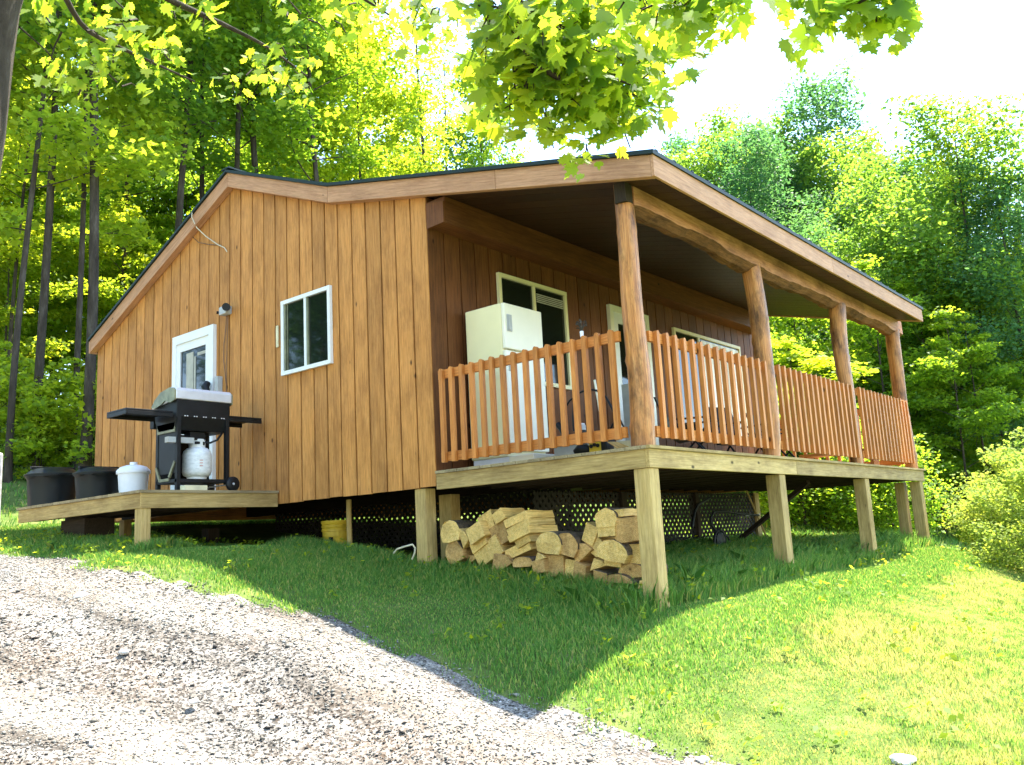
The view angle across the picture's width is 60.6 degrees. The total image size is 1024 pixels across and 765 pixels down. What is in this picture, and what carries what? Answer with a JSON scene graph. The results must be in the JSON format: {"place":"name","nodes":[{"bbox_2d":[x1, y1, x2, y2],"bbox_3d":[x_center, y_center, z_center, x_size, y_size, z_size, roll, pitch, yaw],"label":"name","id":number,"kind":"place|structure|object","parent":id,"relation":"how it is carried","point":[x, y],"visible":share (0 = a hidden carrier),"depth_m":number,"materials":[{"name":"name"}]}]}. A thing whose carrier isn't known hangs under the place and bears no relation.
{"place":"outdoors","nodes":[
{"label":"outdoors","id":0,"kind":"place"},
{"bbox_2d":[0,551,740,764],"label":"gravel driveway","id":1,"kind":"structure","parent":0,"point":[216,700],"depth_m":5.34,"materials":[{"name":"grey gravel"}]},
{"bbox_2d":[0,408,1023,764],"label":"ground","id":2,"kind":"structure","parent":0,"point":[256,532],"depth_m":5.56,"materials":[{"name":"green plant"}]},
{"bbox_2d":[0,352,69,466],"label":"sapling","id":3,"kind":"object","parent":2,"relation":"on","point":[27,375],"visible":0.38,"depth_m":16.11,"materials":[{"name":"green plant"}]},
{"bbox_2d":[0,378,78,469],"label":"sapling","id":4,"kind":"object","parent":2,"relation":"on","point":[41,405],"visible":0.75,"depth_m":15.52,"materials":[{"name":"green plant"}]},
{"bbox_2d":[14,407,69,478],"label":"sapling","id":5,"kind":"object","parent":2,"relation":"on","point":[40,428],"visible":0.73,"depth_m":15.60,"materials":[{"name":"green plant"}]},
{"bbox_2d":[0,75,85,316],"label":"tree","id":6,"kind":"object","parent":2,"relation":"on","point":[15,182],"visible":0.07,"depth_m":26.28,"materials":[{"name":"green plant"}]},
{"bbox_2d":[13,394,75,477],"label":"sapling","id":7,"kind":"object","parent":2,"relation":"on","point":[26,420],"visible":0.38,"depth_m":15.76,"materials":[{"name":"green plant"}]},
{"bbox_2d":[0,195,102,405],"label":"understory maple","id":8,"kind":"object","parent":2,"relation":"on","point":[5,318],"visible":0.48,"depth_m":22.36,"materials":[{"name":"green plant"}]},
{"bbox_2d":[0,2,109,410],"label":"tree","id":9,"kind":"object","parent":2,"relation":"on","point":[23,142],"visible":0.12,"depth_m":22.25,"materials":[{"name":"green plant"}]},
{"bbox_2d":[20,351,96,466],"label":"sapling","id":10,"kind":"object","parent":2,"relation":"on","point":[65,376],"visible":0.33,"depth_m":16.53,"materials":[{"name":"green plant"}]},
{"bbox_2d":[0,191,121,380],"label":"understory maple","id":11,"kind":"object","parent":2,"relation":"on","point":[72,264],"visible":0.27,"depth_m":24.94,"materials":[{"name":"green plant"}]},
{"bbox_2d":[0,137,141,382],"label":"understory maple","id":12,"kind":"object","parent":2,"relation":"on","point":[50,327],"visible":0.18,"depth_m":25.63,"materials":[{"name":"green plant"}]},
{"bbox_2d":[50,370,96,465],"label":"sapling","id":13,"kind":"object","parent":2,"relation":"on","point":[74,400],"visible":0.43,"depth_m":15.69,"materials":[{"name":"green plant"}]},
{"bbox_2d":[61,518,114,537],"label":"wooden block","id":14,"kind":"structure","parent":2,"relation":"on","point":[95,526],"depth_m":10.13,"materials":[{"name":"brown wood"}]},
{"bbox_2d":[8,0,191,470],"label":"tree","id":15,"kind":"object","parent":2,"relation":"on","point":[30,29],"visible":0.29,"depth_m":16.45,"materials":[{"name":"green plant"}]},
{"bbox_2d":[6,0,201,468],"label":"tree","id":16,"kind":"object","parent":2,"relation":"on","point":[138,117],"visible":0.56,"depth_m":17.26,"materials":[{"name":"green plant"}]},
{"bbox_2d":[44,191,166,390],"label":"understory maple","id":17,"kind":"object","parent":2,"relation":"on","point":[108,289],"visible":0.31,"depth_m":24.73,"materials":[{"name":"green plant"}]},
{"bbox_2d":[16,0,205,469],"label":"tree","id":18,"kind":"object","parent":2,"relation":"on","point":[91,359],"visible":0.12,"depth_m":16.13,"materials":[{"name":"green plant"}]},
{"bbox_2d":[0,0,227,482],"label":"tree","id":19,"kind":"object","parent":2,"relation":"on","point":[64,180],"visible":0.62,"depth_m":16.27,"materials":[{"name":"green plant"}]},
{"bbox_2d":[54,2,215,296],"bbox_3d":[-11.632,-7.190,26.691,4.710,17.877,5.531,4,-12,-34],"label":"tree","id":20,"kind":"object","parent":2,"relation":"on","point":[137,190],"visible":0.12,"depth_m":26.35,"materials":[{"name":"green plant"}]},
{"bbox_2d":[101,190,176,306],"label":"understory maple","id":21,"kind":"object","parent":2,"relation":"on","point":[163,235],"visible":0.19,"depth_m":28.49,"materials":[{"name":"green plant"}]},
{"bbox_2d":[17,490,278,547],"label":"side deck","id":22,"kind":"structure","parent":2,"relation":"on","point":[141,507],"depth_m":9.40,"materials":[{"name":"brown wood"}]},
{"bbox_2d":[23,466,75,505],"bbox_3d":[-5.844,1.339,11.140,0.654,0.534,0.654,-11,-13,39],"label":"rubbish bin","id":23,"kind":"object","parent":22,"relation":"on","point":[45,485],"visible":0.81,"depth_m":10.91,"materials":[{"name":"black plastic"}]},
{"bbox_2d":[72,466,118,498],"bbox_3d":[-4.907,1.210,10.399,0.571,0.429,0.571,-11,-13,39],"label":"rubbish bin","id":24,"kind":"object","parent":22,"relation":"on","point":[92,481],"visible":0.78,"depth_m":10.19,"materials":[{"name":"black plastic"}]},
{"bbox_2d":[116,462,150,492],"bbox_3d":[-4.252,1.093,9.839,0.360,0.397,0.360,-11,-13,39],"label":"white bin","id":25,"kind":"object","parent":22,"relation":"on","point":[132,476],"visible":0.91,"depth_m":9.71,"materials":[{"name":"plastic"}]},
{"bbox_2d":[107,387,261,489],"bbox_3d":[-3.588,0.653,9.668,0.626,1.129,1.620,-11,-13,39],"label":"gas grill","id":26,"kind":"object","parent":22,"relation":"on","point":[172,415],"visible":0.96,"depth_m":9.52,"materials":[{"name":"metal"}]},
{"bbox_2d":[182,439,211,478],"bbox_3d":[-3.461,0.849,9.628,0.314,0.445,0.312,-11,-13,39],"label":"propane tank","id":27,"kind":"object","parent":26,"relation":"on","point":[196,459],"visible":0.92,"depth_m":9.51,"materials":[{"name":"metal"}]},
{"bbox_2d":[117,54,247,223],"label":"tree","id":28,"kind":"object","parent":2,"relation":"on","point":[143,209],"visible":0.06,"depth_m":29.07,"materials":[{"name":"green plant"}]},
{"bbox_2d":[109,2,281,200],"bbox_3d":[-8.305,-7.364,22.574,5.945,19.215,5.062,0,-11,-20],"label":"tree","id":29,"kind":"object","parent":2,"relation":"on","point":[202,168],"visible":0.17,"depth_m":22.31,"materials":[{"name":"green plant"}]},
{"bbox_2d":[104,0,304,230],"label":"tree","id":30,"kind":"object","parent":2,"relation":"on","point":[247,121],"visible":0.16,"depth_m":20.21,"materials":[{"name":"green plant"}]},
{"bbox_2d":[149,30,267,235],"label":"tree","id":31,"kind":"object","parent":2,"relation":"on","point":[190,201],"visible":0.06,"depth_m":29.39,"materials":[{"name":"green plant"}]},
{"bbox_2d":[119,0,341,179],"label":"tree","id":32,"kind":"object","parent":2,"relation":"on","point":[210,71],"visible":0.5,"depth_m":19.93,"materials":[{"name":"green plant"}]},
{"bbox_2d":[136,0,365,172],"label":"tree","id":33,"kind":"object","parent":2,"relation":"on","point":[323,97],"visible":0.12,"depth_m":21.65,"materials":[{"name":"green plant"}]},
{"bbox_2d":[242,3,401,181],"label":"tree","id":34,"kind":"object","parent":2,"relation":"on","point":[372,122],"visible":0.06,"depth_m":26.46,"materials":[{"name":"green plant"}]},
{"bbox_2d":[219,0,426,181],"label":"tree","id":35,"kind":"object","parent":2,"relation":"on","point":[366,155],"visible":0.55,"depth_m":22.11,"materials":[{"name":"green plant"}]},
{"bbox_2d":[250,2,401,182],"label":"tree","id":36,"kind":"object","parent":2,"relation":"on","point":[326,148],"visible":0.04,"depth_m":26.84,"materials":[{"name":"green plant"}]},
{"bbox_2d":[321,520,346,543],"bbox_3d":[-2.015,1.809,10.061,0.340,0.444,0.340,-11,-13,39],"label":"yellow bucket","id":37,"kind":"object","parent":2,"relation":"on","point":[335,530],"visible":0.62,"depth_m":9.94,"materials":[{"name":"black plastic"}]},
{"bbox_2d":[244,0,452,182],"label":"tree","id":38,"kind":"object","parent":2,"relation":"on","point":[387,104],"visible":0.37,"depth_m":24.22,"materials":[{"name":"green plant"}]},
{"bbox_2d":[383,73,453,171],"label":"tree","id":39,"kind":"object","parent":2,"relation":"on","point":[430,128],"visible":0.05,"depth_m":45.79,"materials":[{"name":"green plant"}]},
{"bbox_2d":[368,0,474,177],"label":"tree","id":40,"kind":"object","parent":2,"relation":"on","point":[428,131],"visible":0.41,"depth_m":25.48,"materials":[{"name":"green plant"}]},
{"bbox_2d":[386,30,498,172],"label":"tree","id":41,"kind":"object","parent":2,"relation":"on","point":[445,68],"visible":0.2,"depth_m":28.87,"materials":[{"name":"green plant"}]},
{"bbox_2d":[445,541,473,563],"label":"firewood log","id":42,"kind":"object","parent":2,"relation":"on","point":[455,551],"visible":0.45,"depth_m":8.24,"materials":[{"name":"brown wood"}]},
{"bbox_2d":[440,520,476,542],"bbox_3d":[-0.484,1.428,8.431,0.274,0.212,0.378,-11,-13,39],"label":"firewood log","id":43,"kind":"object","parent":42,"relation":"on","point":[450,532],"visible":0.64,"depth_m":8.30,"materials":[{"name":"brown wood"}]},
{"bbox_2d":[0,0,924,182],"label":"overhanging maple","id":44,"kind":"object","parent":2,"relation":"on","point":[546,51],"visible":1,"depth_m":4.83,"materials":[{"name":"green plant"}]},
{"bbox_2d":[1,527,930,623],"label":"tall grass","id":45,"kind":"structure","parent":2,"relation":"on","point":[697,574],"depth_m":8.23,"materials":[{"name":"green plant"}]},
{"bbox_2d":[432,42,531,169],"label":"tree","id":46,"kind":"object","parent":2,"relation":"on","point":[475,156],"visible":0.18,"depth_m":27.15,"materials":[{"name":"green plant"}]},
{"bbox_2d":[492,553,523,569],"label":"firewood log","id":47,"kind":"object","parent":2,"relation":"on","point":[501,559],"visible":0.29,"depth_m":7.89,"materials":[{"name":"brown wood"}]},
{"bbox_2d":[505,543,537,557],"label":"firewood log","id":48,"kind":"object","parent":47,"relation":"on","point":[529,549],"visible":0.55,"depth_m":7.87,"materials":[{"name":"brown wood"}]},
{"bbox_2d":[507,525,557,542],"bbox_3d":[0.194,1.367,7.940,0.282,0.142,0.420,-11,-13,39],"label":"firewood log","id":49,"kind":"object","parent":48,"relation":"on","point":[528,530],"visible":0.66,"depth_m":7.81,"materials":[{"name":"brown wood"}]},
{"bbox_2d":[507,518,554,535],"bbox_3d":[0.180,1.311,7.956,0.279,0.152,0.412,-11,-13,39],"label":"firewood log","id":50,"kind":"object","parent":49,"relation":"on","point":[529,522],"visible":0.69,"depth_m":7.83,"materials":[{"name":"brown wood"}]},
{"bbox_2d":[503,510,553,527],"bbox_3d":[0.160,1.247,8.011,0.294,0.157,0.402,-11,-13,39],"label":"firewood log","id":51,"kind":"object","parent":50,"relation":"on","point":[516,519],"visible":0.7,"depth_m":7.89,"materials":[{"name":"brown wood"}]},
{"bbox_2d":[87,149,929,611],"bbox_3d":[-0.080,0.057,12.893,9.750,5.950,7.901,-11,-13,39],"label":"cabin","id":52,"kind":"object","parent":2,"relation":"on","point":[317,327],"visible":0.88,"depth_m":9.67,"materials":[{"name":"brown wood"}]},
{"bbox_2d":[170,324,216,489],"bbox_3d":[-4.083,0.414,11.222,0.978,2.194,0.050,-11,-13,39],"label":"door","id":53,"kind":"structure","parent":52,"relation":"in","point":[193,352],"depth_m":11.30,"materials":[{"name":"white plastic"}]},
{"bbox_2d":[280,285,332,375],"bbox_3d":[-2.324,-0.575,9.885,0.891,0.881,0.040,-11,-13,39],"label":"window","id":54,"kind":"structure","parent":52,"relation":"in","point":[306,318],"depth_m":9.87,"materials":[{"name":"white plastic"}]},
{"bbox_2d":[465,302,548,465],"bbox_3d":[-0.035,0.069,8.853,0.550,1.620,0.604,-11,-13,39],"label":"refrigerator","id":55,"kind":"object","parent":52,"relation":"on","point":[498,330],"visible":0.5,"depth_m":8.69,"materials":[{"name":"white metal"}]},
{"bbox_2d":[496,272,571,389],"bbox_3d":[0.270,-0.555,9.918,0.040,1.185,1.250,-11,-13,39],"label":"window","id":56,"kind":"structure","parent":52,"relation":"in","point":[551,302],"depth_m":10.11,"materials":[{"name":"white plastic"}]},
{"bbox_2d":[606,304,658,444],"bbox_3d":[1.587,0.130,11.367,0.050,2.200,0.960,-11,-13,39],"label":"door","id":57,"kind":"structure","parent":52,"relation":"in","point":[614,313],"depth_m":11.27,"materials":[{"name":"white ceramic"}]},
{"bbox_2d":[671,327,747,435],"bbox_3d":[3.006,0.075,13.135,0.040,1.530,2.140,-11,-13,39],"label":"window","id":58,"kind":"structure","parent":52,"relation":"in","point":[680,333],"depth_m":13.00,"materials":[{"name":"white plastic"}]},
{"bbox_2d":[0,410,1022,557],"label":"grass","id":59,"kind":"structure","parent":2,"relation":"on","point":[948,540],"depth_m":17.17,"materials":[{"name":"green plant"}]},
{"bbox_2d":[0,523,1023,764],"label":"lawn weeds","id":60,"kind":"object","parent":2,"relation":"on","point":[953,656],"visible":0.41,"depth_m":7.16,"materials":[{"name":"green plant"}]},
{"bbox_2d":[565,558,574,575],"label":"firewood log","id":61,"kind":"object","parent":2,"relation":"on","point":[569,563],"visible":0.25,"depth_m":7.46,"materials":[{"name":"brown wood"}]},
{"bbox_2d":[559,532,584,557],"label":"firewood log","id":62,"kind":"object","parent":61,"relation":"on","point":[571,541],"visible":0.65,"depth_m":7.43,"materials":[{"name":"brown wood"}]},
{"bbox_2d":[536,531,573,554],"bbox_3d":[0.422,1.399,7.663,0.281,0.202,0.342,-11,-13,39],"label":"firewood log","id":63,"kind":"object","parent":62,"relation":"on","point":[548,542],"visible":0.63,"depth_m":7.54,"materials":[{"name":"brown wood"}]},
{"bbox_2d":[573,561,593,578],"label":"firewood log","id":64,"kind":"object","parent":2,"relation":"on","point":[582,568],"visible":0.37,"depth_m":7.36,"materials":[{"name":"brown wood"}]},
{"bbox_2d":[607,573,641,587],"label":"firewood log","id":65,"kind":"object","parent":2,"relation":"on","point":[626,577],"visible":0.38,"depth_m":7.07,"materials":[{"name":"brown wood"}]},
{"bbox_2d":[618,563,667,577],"bbox_3d":[1.081,1.536,7.210,0.256,0.122,0.383,-11,-13,39],"label":"firewood log","id":66,"kind":"object","parent":65,"relation":"on","point":[633,570],"visible":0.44,"depth_m":7.07,"materials":[{"name":"brown wood"}]},
{"bbox_2d":[597,539,638,563],"bbox_3d":[0.938,1.394,7.269,0.288,0.196,0.414,-11,-13,39],"label":"firewood log","id":67,"kind":"object","parent":66,"relation":"on","point":[612,550],"visible":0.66,"depth_m":7.10,"materials":[{"name":"brown wood"}]},
{"bbox_2d":[597,526,616,536],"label":"firewood log","id":68,"kind":"object","parent":67,"relation":"on","point":[607,532],"visible":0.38,"depth_m":7.18,"materials":[{"name":"brown wood"}]},
{"bbox_2d":[595,508,635,527],"bbox_3d":[0.901,1.132,7.353,0.222,0.168,0.422,-11,-13,39],"label":"firewood log","id":69,"kind":"object","parent":68,"relation":"on","point":[606,517],"visible":0.54,"depth_m":7.20,"materials":[{"name":"brown wood"}]},
{"bbox_2d":[615,516,638,542],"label":"firewood log","id":70,"kind":"object","parent":67,"relation":"on","point":[626,530],"visible":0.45,"depth_m":7.07,"materials":[{"name":"brown wood"}]},
{"bbox_2d":[653,124,729,181],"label":"tree","id":71,"kind":"object","parent":2,"relation":"on","point":[675,144],"visible":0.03,"depth_m":40.94,"materials":[{"name":"green plant"}]},
{"bbox_2d":[690,496,759,544],"bbox_3d":[2.718,1.831,11.184,0.191,0.729,2.362,-9,-12,32],"label":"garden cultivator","id":72,"kind":"object","parent":2,"relation":"on","point":[719,535],"visible":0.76,"depth_m":11.06,"materials":[{"name":"black metal"}]},
{"bbox_2d":[661,100,806,232],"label":"tree","id":73,"kind":"object","parent":2,"relation":"on","point":[702,149],"visible":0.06,"depth_m":37.29,"materials":[{"name":"green plant"}]},
{"bbox_2d":[695,105,858,226],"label":"tree","id":74,"kind":"object","parent":2,"relation":"on","point":[783,126],"visible":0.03,"depth_m":35.19,"materials":[{"name":"green plant"}]},
{"bbox_2d":[707,111,852,375],"bbox_3d":[7.230,-2.178,25.808,5.853,12.400,5.484,1,-11,-23],"label":"tree","id":75,"kind":"object","parent":2,"relation":"on","point":[753,145],"visible":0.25,"depth_m":25.65,"materials":[{"name":"green plant"}]},
{"bbox_2d":[747,163,828,324],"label":"tree","id":76,"kind":"object","parent":2,"relation":"on","point":[786,209],"visible":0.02,"depth_m":33.03,"materials":[{"name":"green plant"}]},
{"bbox_2d":[765,317,818,509],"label":"understory maple","id":77,"kind":"object","parent":2,"relation":"on","point":[781,322],"visible":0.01,"depth_m":20.65,"materials":[{"name":"green plant"}]},
{"bbox_2d":[769,318,862,509],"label":"understory maple","id":78,"kind":"object","parent":2,"relation":"on","point":[813,322],"visible":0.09,"depth_m":21.12,"materials":[{"name":"green plant"}]},
{"bbox_2d":[760,333,878,520],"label":"young maple","id":79,"kind":"object","parent":2,"relation":"on","point":[814,363],"visible":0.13,"depth_m":18.96,"materials":[{"name":"green plant"}]},
{"bbox_2d":[745,415,896,532],"bbox_3d":[5.619,1.843,16.857,2.678,2.820,2.929,1,-11,-22],"label":"shrub","id":80,"kind":"object","parent":2,"relation":"on","point":[802,509],"visible":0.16,"depth_m":16.62,"materials":[{"name":"green plant"}]},
{"bbox_2d":[755,405,897,528],"bbox_3d":[6.469,1.870,17.883,3.254,3.133,2.976,2,-11,-25],"label":"shrub","id":81,"kind":"object","parent":2,"relation":"on","point":[820,519],"visible":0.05,"depth_m":17.29,"materials":[{"name":"green plant"}]},
{"bbox_2d":[793,184,895,377],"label":"tree","id":82,"kind":"object","parent":2,"relation":"on","point":[819,195],"visible":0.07,"depth_m":30.50,"materials":[{"name":"green plant"}]},
{"bbox_2d":[765,55,927,218],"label":"tree","id":83,"kind":"object","parent":2,"relation":"on","point":[815,99],"visible":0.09,"depth_m":35.65,"materials":[{"name":"green plant"}]},
{"bbox_2d":[791,128,932,506],"bbox_3d":[12.922,-2.390,32.091,7.853,15.091,6.706,-6,-11,18],"label":"tree","id":84,"kind":"object","parent":2,"relation":"on","point":[820,169],"visible":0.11,"depth_m":32.69,"materials":[{"name":"green plant"}]},
{"bbox_2d":[817,446,943,533],"bbox_3d":[6.642,2.134,16.461,2.083,2.193,2.278,-1,-10,-10],"label":"shrub","id":85,"kind":"object","parent":2,"relation":"on","point":[846,497],"visible":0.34,"depth_m":16.25,"materials":[{"name":"green plant"}]},
{"bbox_2d":[799,147,969,509],"bbox_3d":[12.318,-1.481,27.980,6.518,12.525,5.566,2,-11,-28],"label":"tree","id":86,"kind":"object","parent":2,"relation":"on","point":[854,208],"visible":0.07,"depth_m":27.91,"materials":[{"name":"green plant"}]},
{"bbox_2d":[803,254,969,518],"bbox_3d":[8.763,0.382,20.511,3.497,6.722,3.290,-8,-11,25],"label":"understory maple","id":87,"kind":"object","parent":2,"relation":"on","point":[882,380],"visible":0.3,"depth_m":20.15,"materials":[{"name":"green plant"}]},
{"bbox_2d":[820,433,964,537],"bbox_3d":[7.410,2.115,16.900,2.604,2.506,2.380,1,-11,-21],"label":"shrub","id":88,"kind":"object","parent":2,"relation":"on","point":[936,503],"visible":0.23,"depth_m":16.40,"materials":[{"name":"green plant"}]},
{"bbox_2d":[817,196,1015,514],"bbox_3d":[10.007,-0.438,22.510,3.949,8.887,4.625,-2,-10,-7],"label":"tree","id":89,"kind":"object","parent":2,"relation":"on","point":[865,243],"visible":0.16,"depth_m":22.41,"materials":[{"name":"green plant"}]},
{"bbox_2d":[825,150,1023,520],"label":"tree","id":90,"kind":"object","parent":2,"relation":"on","point":[914,184],"visible":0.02,"depth_m":24.29,"materials":[{"name":"green plant"}]},
{"bbox_2d":[834,141,1018,526],"bbox_3d":[13.329,-1.722,28.422,5.945,13.444,6.346,-5,-10,10],"label":"tree","id":91,"kind":"object","parent":2,"relation":"on","point":[895,154],"visible":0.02,"depth_m":28.82,"materials":[{"name":"green plant"}]},
{"bbox_2d":[839,91,1023,524],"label":"tree","id":92,"kind":"object","parent":2,"relation":"on","point":[964,119],"visible":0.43,"depth_m":22.13,"materials":[{"name":"green plant"}]},
{"bbox_2d":[850,242,1022,533],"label":"understory maple","id":93,"kind":"object","parent":2,"relation":"on","point":[906,290],"visible":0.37,"depth_m":21.22,"materials":[{"name":"green plant"}]},
{"bbox_2d":[887,305,1023,542],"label":"understory maple","id":94,"kind":"object","parent":2,"relation":"on","point":[940,363],"visible":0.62,"depth_m":19.19,"materials":[{"name":"green plant"}]},
{"bbox_2d":[904,91,1023,543],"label":"tree","id":95,"kind":"object","parent":2,"relation":"on","point":[966,145],"visible":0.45,"depth_m":21.90,"materials":[{"name":"green plant"}]},
{"bbox_2d":[909,245,1023,535],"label":"understory maple","id":96,"kind":"object","parent":2,"relation":"on","point":[1011,381],"visible":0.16,"depth_m":20.95,"materials":[{"name":"green plant"}]},
{"bbox_2d":[911,311,1023,540],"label":"understory maple","id":97,"kind":"object","parent":2,"relation":"on","point":[967,421],"visible":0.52,"depth_m":19.32,"materials":[{"name":"green plant"}]},
{"bbox_2d":[914,153,1023,494],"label":"tree","id":98,"kind":"object","parent":2,"relation":"on","point":[990,205],"visible":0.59,"depth_m":20.83,"materials":[{"name":"green plant"}]},
{"bbox_2d":[934,424,1023,560],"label":"shrub","id":99,"kind":"object","parent":2,"relation":"on","point":[995,467],"visible":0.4,"depth_m":13.26,"materials":[{"name":"green plant"}]},
{"bbox_2d":[941,477,1023,559],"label":"shrub","id":100,"kind":"object","parent":2,"relation":"on","point":[962,508],"visible":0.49,"depth_m":12.47,"materials":[{"name":"green plant"}]},
{"bbox_2d":[961,444,1023,573],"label":"shrub","id":101,"kind":"object","parent":2,"relation":"on","point":[999,556],"visible":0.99,"depth_m":11.48,"materials":[{"name":"green plant"}]},
{"bbox_2d":[24,0,1023,406],"label":"sky","id":102,"kind":"structure","parent":0,"point":[971,47],"materials":[{"name":"white"}]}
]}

